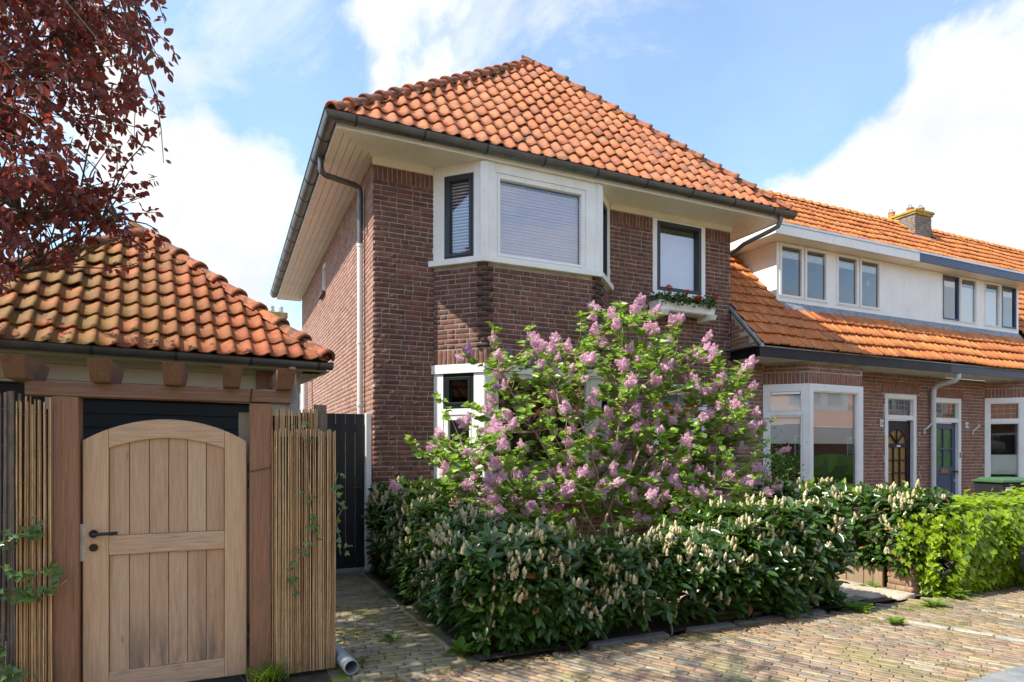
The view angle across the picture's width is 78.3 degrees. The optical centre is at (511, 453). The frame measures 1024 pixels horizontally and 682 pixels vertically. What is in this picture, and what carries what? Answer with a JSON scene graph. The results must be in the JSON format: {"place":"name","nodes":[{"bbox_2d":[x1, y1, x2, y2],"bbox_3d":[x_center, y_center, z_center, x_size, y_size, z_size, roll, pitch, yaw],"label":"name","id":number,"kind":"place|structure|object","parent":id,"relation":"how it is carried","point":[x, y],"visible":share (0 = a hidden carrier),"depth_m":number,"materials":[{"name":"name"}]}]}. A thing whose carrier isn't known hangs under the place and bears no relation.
{"place":"outdoors","nodes":[
{"label":"outdoors","id":0,"kind":"place"},
{"bbox_2d":[0,604,331,681],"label":"yard","id":1,"kind":"structure","parent":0,"point":[318,675],"depth_m":4.58,"materials":[{"name":"soil"}]},
{"bbox_2d":[0,391,20,681],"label":"willow screen","id":2,"kind":"object","parent":1,"relation":"on","point":[8,556],"visible":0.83,"depth_m":3.89,"materials":[{"name":"wood"}]},
{"bbox_2d":[0,516,66,681],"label":"ivy vine","id":3,"kind":"object","parent":2,"relation":"attached to","point":[11,674],"visible":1,"depth_m":3.84,"materials":[{"name":"green plant"}]},
{"bbox_2d":[0,0,180,296],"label":"copper tree","id":4,"kind":"object","parent":1,"relation":"on","point":[74,40],"visible":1,"depth_m":4.46,"materials":[{"name":"red plant"}]},
{"bbox_2d":[0,353,296,681],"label":"pergola","id":5,"kind":"object","parent":1,"relation":"on","point":[105,376],"visible":0.9,"depth_m":4.11,"materials":[{"name":"brown wood"}]},
{"bbox_2d":[15,396,52,681],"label":"reed screen","id":6,"kind":"object","parent":5,"relation":"attached to","point":[34,632],"visible":0.91,"depth_m":3.92,"materials":[{"name":"wood"}]},
{"bbox_2d":[80,419,248,681],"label":"garden gate","id":7,"kind":"structure","parent":5,"relation":"attached to","point":[119,542],"depth_m":4.29,"materials":[{"name":"brown wood"}]},
{"bbox_2d":[271,408,316,496],"bbox_3d":[-1.597,0.627,4.619,0.322,1.925,0.031,0,0,-25],"label":"reed screen","id":8,"kind":"object","parent":5,"relation":"attached to","point":[281,420],"visible":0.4,"depth_m":4.61,"materials":[{"name":"wood"}]},
{"bbox_2d":[0,221,334,633],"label":"shed","id":9,"kind":"structure","parent":1,"relation":"on","point":[200,320],"depth_m":6.25,"materials":[{"name":"orange tile"}]},
{"bbox_2d":[0,382,44,633],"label":"wall","id":10,"kind":"structure","parent":9,"relation":"in","point":[4,387],"depth_m":5.60,"materials":[{"name":"brown wood"}]},
{"bbox_2d":[83,398,249,616],"bbox_3d":[-3.452,0.481,6.199,1.640,2.238,0.041,0,0,-31],"label":"garage door","id":11,"kind":"structure","parent":9,"relation":"in","point":[99,415],"depth_m":6.18,"materials":[{"name":"black paint"}]},
{"bbox_2d":[239,656,300,681],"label":"grass tuft","id":12,"kind":"object","parent":1,"relation":"on","point":[270,671],"visible":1,"depth_m":4.40,"materials":[{"name":"green plant"}]},
{"bbox_2d":[272,428,335,673],"bbox_3d":[-1.516,0.704,4.591,0.447,1.773,0.030,0,0,-25],"label":"reed screen","id":13,"kind":"object","parent":1,"relation":"on","point":[304,627],"visible":0.97,"depth_m":4.59,"materials":[{"name":"wood"}]},
{"bbox_2d":[286,413,322,596],"bbox_3d":[-1.490,0.367,4.533,0.258,1.325,0.083,0,0,-17],"label":"ivy vine","id":14,"kind":"object","parent":13,"relation":"attached to","point":[293,564],"visible":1,"depth_m":4.54,"materials":[{"name":"green plant"}]},
{"bbox_2d":[330,473,349,555],"bbox_3d":[-1.266,0.450,4.641,0.144,0.617,0.076,0,0,-25],"label":"ivy vine","id":15,"kind":"object","parent":13,"relation":"attached to","point":[338,520],"visible":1,"depth_m":4.64,"materials":[{"name":"green plant"}]},
{"bbox_2d":[314,405,326,436],"bbox_3d":[-1.449,0.618,4.758,0.090,1.965,0.082,0,0,-25],"label":"fence post","id":16,"kind":"object","parent":1,"relation":"on","point":[321,418],"visible":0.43,"depth_m":4.72,"materials":[{"name":"wood"}]},
{"bbox_2d":[326,565,484,681],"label":"path","id":17,"kind":"structure","parent":0,"point":[411,624],"depth_m":5.53,"materials":[{"name":"grey brick"}]},
{"bbox_2d":[335,641,358,674],"bbox_3d":[-1.298,1.538,4.768,0.105,0.112,0.556,0,0,-31],"label":"drain pipe","id":18,"kind":"object","parent":17,"relation":"on","point":[347,662],"visible":0.88,"depth_m":4.62,"materials":[{"name":"grey plastic"}]},
{"bbox_2d":[377,592,395,596],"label":"weed","id":19,"kind":"object","parent":17,"relation":"on","point":[385,595],"visible":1,"depth_m":6.97,"materials":[{"name":"green plant"}]},
{"bbox_2d":[378,633,402,641],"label":"weed","id":20,"kind":"object","parent":17,"relation":"on","point":[389,639],"visible":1,"depth_m":5.39,"materials":[{"name":"green plant"}]},
{"bbox_2d":[445,635,476,655],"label":"weed","id":21,"kind":"object","parent":17,"relation":"on","point":[460,645],"visible":0.98,"depth_m":5.01,"materials":[{"name":"green plant"}]},
{"bbox_2d":[0,0,1023,447],"label":"sky","id":22,"kind":"structure","parent":0,"point":[874,107],"materials":[{"name":"blue"}]},
{"bbox_2d":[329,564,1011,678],"bbox_3d":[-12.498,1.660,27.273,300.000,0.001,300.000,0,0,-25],"label":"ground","id":23,"kind":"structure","parent":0,"point":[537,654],"depth_m":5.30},
{"bbox_2d":[269,305,301,393],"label":"distant house","id":24,"kind":"structure","parent":23,"relation":"on","point":[281,313],"depth_m":28.27,"materials":[{"name":"white tile"}]},
{"bbox_2d":[270,55,797,565],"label":"brick house","id":25,"kind":"structure","parent":23,"relation":"on","point":[436,223],"depth_m":9.19,"materials":[{"name":"brown brick"}]},
{"bbox_2d":[323,263,325,290],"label":"window","id":26,"kind":"structure","parent":25,"relation":"in","point":[324,266],"depth_m":13.05,"materials":[{"name":"white paint"}]},
{"bbox_2d":[301,413,370,574],"bbox_3d":[-2.392,0.530,8.391,1.042,2.160,0.250,0,0,-25],"label":"black side door","id":27,"kind":"structure","parent":25,"relation":"attached to","point":[348,429],"depth_m":8.57,"materials":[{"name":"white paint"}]},
{"bbox_2d":[443,373,473,408],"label":"window","id":28,"kind":"structure","parent":25,"relation":"in","point":[458,389],"depth_m":8.87,"materials":[{"name":"black glass"}]},
{"bbox_2d":[444,172,473,258],"bbox_3d":[-0.587,-3.317,9.232,0.455,1.175,0.910,0,0,20],"label":"window","id":29,"kind":"structure","parent":25,"relation":"in","point":[458,189],"depth_m":8.89,"materials":[{"name":"paint"}]},
{"bbox_2d":[444,415,473,498],"bbox_3d":[-0.593,0.048,9.236,0.470,1.175,0.906,0,0,20],"label":"window","id":30,"kind":"structure","parent":25,"relation":"in","point":[449,429],"depth_m":8.91,"materials":[{"name":"white paint"}]},
{"bbox_2d":[496,173,584,268],"bbox_3d":[0.409,-3.316,9.106,1.459,1.188,0.120,0,0,-25],"label":"window","id":31,"kind":"structure","parent":25,"relation":"in","point":[532,224],"depth_m":9.14,"materials":[{"name":"white paint"}]},
{"bbox_2d":[494,374,590,498],"bbox_3d":[0.274,-0.242,9.472,1.570,1.755,0.906,0,0,-25],"label":"window","id":32,"kind":"structure","parent":25,"relation":"in","point":[535,451],"depth_m":9.85,"materials":[{"name":"glass"}]},
{"bbox_2d":[545,420,606,493],"bbox_3d":[1.071,0.048,9.958,1.015,1.175,0.470,0,0,20],"label":"window","id":33,"kind":"structure","parent":25,"relation":"in","point":[560,424],"depth_m":9.89,"materials":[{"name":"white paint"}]},
{"bbox_2d":[546,202,606,275],"bbox_3d":[1.019,-3.317,9.969,0.910,1.175,0.455,0,0,20],"label":"window","id":34,"kind":"structure","parent":25,"relation":"in","point":[604,206],"depth_m":9.95,"materials":[{"name":"paint"}]},
{"bbox_2d":[546,380,607,409],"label":"window","id":35,"kind":"structure","parent":25,"relation":"in","point":[603,403],"depth_m":9.95,"materials":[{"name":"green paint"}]},
{"bbox_2d":[653,218,704,298],"bbox_3d":[2.844,-3.306,10.817,1.124,1.288,0.133,0,0,-25],"label":"window","id":36,"kind":"structure","parent":25,"relation":"in","point":[673,256],"depth_m":10.87,"materials":[{"name":"glass"}]},
{"bbox_2d":[659,424,699,528],"bbox_3d":[2.861,0.520,10.854,0.935,2.100,0.050,0,0,-25],"label":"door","id":37,"kind":"structure","parent":25,"relation":"in","point":[660,424],"depth_m":10.84,"materials":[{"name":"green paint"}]},
{"bbox_2d":[649,299,716,323],"bbox_3d":[2.878,-2.380,10.571,1.200,0.260,0.378,0,0,-25],"label":"window box","id":38,"kind":"object","parent":25,"relation":"attached to","point":[703,315],"visible":0.78,"depth_m":10.50,"materials":[{"name":"white paint"}]},
{"bbox_2d":[651,284,717,309],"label":"geranium plants","id":39,"kind":"object","parent":38,"relation":"in","point":[684,298],"visible":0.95,"depth_m":10.41,"materials":[{"name":"green plant"}]},
{"bbox_2d":[371,570,921,660],"bbox_3d":[1.354,1.600,7.847,5.400,0.001,4.100,0,0,-25],"label":"garden bed","id":40,"kind":"object","parent":23,"relation":"on","point":[657,624],"visible":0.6,"depth_m":5.75,"materials":[{"name":"soil"}]},
{"bbox_2d":[360,475,762,661],"bbox_3d":[0.201,1.007,7.181,3.178,1.437,4.286,0,0,-25],"label":"laurel hedge","id":41,"kind":"object","parent":40,"relation":"on","point":[485,580],"visible":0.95,"depth_m":5.41,"materials":[{"name":"green plant"}]},
{"bbox_2d":[389,292,791,538],"bbox_3d":[1.369,-0.322,8.193,6.032,3.769,2.047,0,0,-25],"label":"lilac bush","id":42,"kind":"object","parent":40,"relation":"in","point":[651,494],"visible":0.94,"depth_m":7.87,"materials":[{"name":"pink plant"}]},
{"bbox_2d":[672,490,862,619],"bbox_3d":[2.588,1.064,6.585,1.804,1.351,1.330,0,0,-25],"label":"laurel bush","id":43,"kind":"object","parent":40,"relation":"on","point":[790,544],"visible":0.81,"depth_m":6.19,"materials":[{"name":"green plant"}]},
{"bbox_2d":[369,584,1023,681],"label":"road","id":44,"kind":"structure","parent":0,"point":[839,649],"depth_m":5.02,"materials":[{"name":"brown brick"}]},
{"bbox_2d":[339,576,826,681],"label":"fallen leaves","id":45,"kind":"object","parent":44,"relation":"on","point":[609,656],"visible":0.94,"depth_m":5.16,"materials":[{"name":"brown plant"}]},
{"bbox_2d":[587,609,826,649],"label":"kerb","id":46,"kind":"structure","parent":44,"relation":"on","point":[598,644],"depth_m":5.67,"materials":[{"name":"concrete"}]},
{"bbox_2d":[841,601,873,612],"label":"weed","id":47,"kind":"object","parent":44,"relation":"on","point":[862,606],"visible":0.97,"depth_m":6.39,"materials":[{"name":"green plant"}]},
{"bbox_2d":[886,616,905,623],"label":"weed","id":48,"kind":"object","parent":44,"relation":"on","point":[897,619],"visible":1,"depth_m":5.88,"materials":[{"name":"green plant"}]},
{"bbox_2d":[919,598,950,605],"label":"weed","id":49,"kind":"object","parent":44,"relation":"on","point":[931,601],"visible":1,"depth_m":6.58,"materials":[{"name":"green plant"}]},
{"bbox_2d":[924,583,972,598],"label":"weed","id":50,"kind":"object","parent":44,"relation":"on","point":[943,587],"visible":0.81,"depth_m":6.99,"materials":[{"name":"green plant"}]},
{"bbox_2d":[656,577,914,619],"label":"garden path","id":51,"kind":"structure","parent":0,"point":[854,591],"depth_m":6.96,"materials":[{"name":"grey concrete"}]},
{"bbox_2d":[836,564,883,586],"bbox_3d":[4.000,1.480,8.348,0.043,0.280,1.945,0,0,-25],"label":"timber edging","id":52,"kind":"object","parent":51,"relation":"on","point":[863,575],"visible":0.09,"depth_m":7.66,"materials":[{"name":"brown wood"}]},
{"bbox_2d":[859,581,881,586],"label":"weed","id":53,"kind":"object","parent":51,"relation":"on","point":[871,583],"visible":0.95,"depth_m":7.47,"materials":[{"name":"green plant"}]},
{"bbox_2d":[664,188,960,531],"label":"terraced house","id":54,"kind":"structure","parent":0,"point":[824,325],"depth_m":12.24,"materials":[{"name":"orange tile"}]},
{"bbox_2d":[769,390,801,410],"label":"window","id":55,"kind":"structure","parent":54,"relation":"in","point":[788,402],"depth_m":11.49,"materials":[{"name":"grey glass"}]},
{"bbox_2d":[769,415,801,482],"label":"window","id":56,"kind":"structure","parent":54,"relation":"in","point":[791,432],"depth_m":11.51,"materials":[{"name":"white paint"}]},
{"bbox_2d":[779,242,803,299],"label":"window","id":57,"kind":"structure","parent":54,"relation":"in","point":[791,257],"depth_m":12.50,"materials":[{"name":"glass"}]},
{"bbox_2d":[773,391,857,487],"bbox_3d":[5.783,-0.215,12.008,1.200,1.830,0.905,0,0,-25],"label":"window","id":58,"kind":"structure","parent":54,"relation":"in","point":[835,414],"depth_m":11.78,"materials":[{"name":"glass"}]},
{"bbox_2d":[804,247,827,303],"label":"window","id":59,"kind":"structure","parent":54,"relation":"in","point":[813,258],"depth_m":12.77,"materials":[{"name":"glass"}]},
{"bbox_2d":[814,444,844,488],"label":"window","id":60,"kind":"structure","parent":54,"relation":"in","point":[829,459],"depth_m":12.19,"materials":[{"name":"green glass"}]},
{"bbox_2d":[836,253,858,307],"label":"window","id":61,"kind":"structure","parent":54,"relation":"in","point":[847,266],"depth_m":13.17,"materials":[{"name":"glass"}]},
{"bbox_2d":[859,257,880,310],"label":"window","id":62,"kind":"structure","parent":54,"relation":"in","point":[867,267],"depth_m":13.44,"materials":[{"name":"glass"}]},
{"bbox_2d":[888,420,909,491],"bbox_3d":[8.130,0.445,13.251,0.814,2.270,0.120,0,0,-25],"label":"door","id":63,"kind":"structure","parent":54,"relation":"in","point":[898,431],"depth_m":13.29,"materials":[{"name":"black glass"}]},
{"bbox_2d":[730,192,1023,513],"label":"terraced house","id":64,"kind":"structure","parent":0,"point":[964,314],"depth_m":14.28,"materials":[{"name":"white tile"}]},
{"bbox_2d":[936,423,958,497],"bbox_3d":[9.551,0.455,13.885,0.814,2.250,0.153,0,0,-25],"label":"door","id":65,"kind":"structure","parent":64,"relation":"in","point":[945,433],"depth_m":13.96,"materials":[{"name":"blue paint"}]},
{"bbox_2d":[942,273,959,321],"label":"window","id":66,"kind":"structure","parent":64,"relation":"in","point":[948,281],"depth_m":14.58,"materials":[{"name":"grey glass"}]},
{"bbox_2d":[955,277,976,324],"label":"window","id":67,"kind":"structure","parent":64,"relation":"in","point":[966,284],"depth_m":14.83,"materials":[{"name":"grey glass"}]},
{"bbox_2d":[984,281,1000,327],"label":"window","id":68,"kind":"structure","parent":64,"relation":"in","point":[989,288],"depth_m":15.23,"materials":[{"name":"grey glass"}]},
{"bbox_2d":[991,405,1014,476],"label":"window","id":69,"kind":"structure","parent":64,"relation":"in","point":[1002,435],"depth_m":14.66,"materials":[{"name":"glass"}]},
{"bbox_2d":[990,402,1019,419],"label":"window","id":70,"kind":"structure","parent":64,"relation":"in","point":[1017,405],"depth_m":14.32,"materials":[{"name":"white paint"}]},
{"bbox_2d":[990,423,1019,476],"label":"window","id":71,"kind":"structure","parent":64,"relation":"in","point":[999,464],"depth_m":14.34,"materials":[{"name":"white paint"}]},
{"bbox_2d":[996,284,1016,329],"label":"window","id":72,"kind":"structure","parent":64,"relation":"in","point":[1006,291],"depth_m":15.53,"materials":[{"name":"grey glass"}]},
{"bbox_2d":[848,530,1018,596],"bbox_3d":[12.819,1.610,13.074,19.800,0.001,4.150,0,0,-25],"label":"front garden","id":73,"kind":"object","parent":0,"point":[944,573],"visible":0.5,"depth_m":8.65,"materials":[{"name":"soil"}]},
{"bbox_2d":[745,422,811,484],"bbox_3d":[4.457,0.539,10.720,1.471,2.126,1.078,0,0,-25],"label":"garden shrub","id":74,"kind":"object","parent":73,"relation":"on","point":[776,470],"visible":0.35,"depth_m":10.66,"materials":[{"name":"green plant"}]},
{"bbox_2d":[687,477,961,578],"bbox_3d":[4.057,0.908,8.987,1.159,1.203,4.234,0,0,-25],"label":"laurel hedge","id":75,"kind":"object","parent":73,"relation":"on","point":[876,500],"visible":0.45,"depth_m":7.53,"materials":[{"name":"green plant"}]},
{"bbox_2d":[887,537,919,593],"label":"brick pillar","id":76,"kind":"structure","parent":73,"relation":"on","point":[899,581],"depth_m":7.26,"materials":[{"name":"brown brick"}]},
{"bbox_2d":[891,480,948,582],"bbox_3d":[4.674,0.984,7.187,0.875,1.366,0.526,0,0,-42],"label":"ivy vine","id":77,"kind":"object","parent":76,"relation":"attached to","point":[922,531],"visible":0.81,"depth_m":7.04,"materials":[{"name":"green plant"}]},
{"bbox_2d":[872,483,1023,597],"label":"ivy hedge","id":78,"kind":"object","parent":73,"relation":"on","point":[984,554],"visible":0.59,"depth_m":7.18,"materials":[{"name":"green plant"}]},
{"bbox_2d":[971,477,1023,528],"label":"wheelie bin","id":79,"kind":"object","parent":73,"relation":"on","point":[986,485],"visible":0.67,"depth_m":11.70,"materials":[{"name":"plastic"}]},
{"bbox_2d":[866,205,1023,377],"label":"terraced house","id":80,"kind":"structure","parent":0,"point":[916,222],"depth_m":19.60,"materials":[{"name":"orange tile"}]},
{"bbox_2d":[1020,545,1023,570],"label":"parked car","id":81,"kind":"object","parent":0,"point":[1022,556],"visible":1,"depth_m":7.03,"materials":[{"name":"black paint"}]}
]}

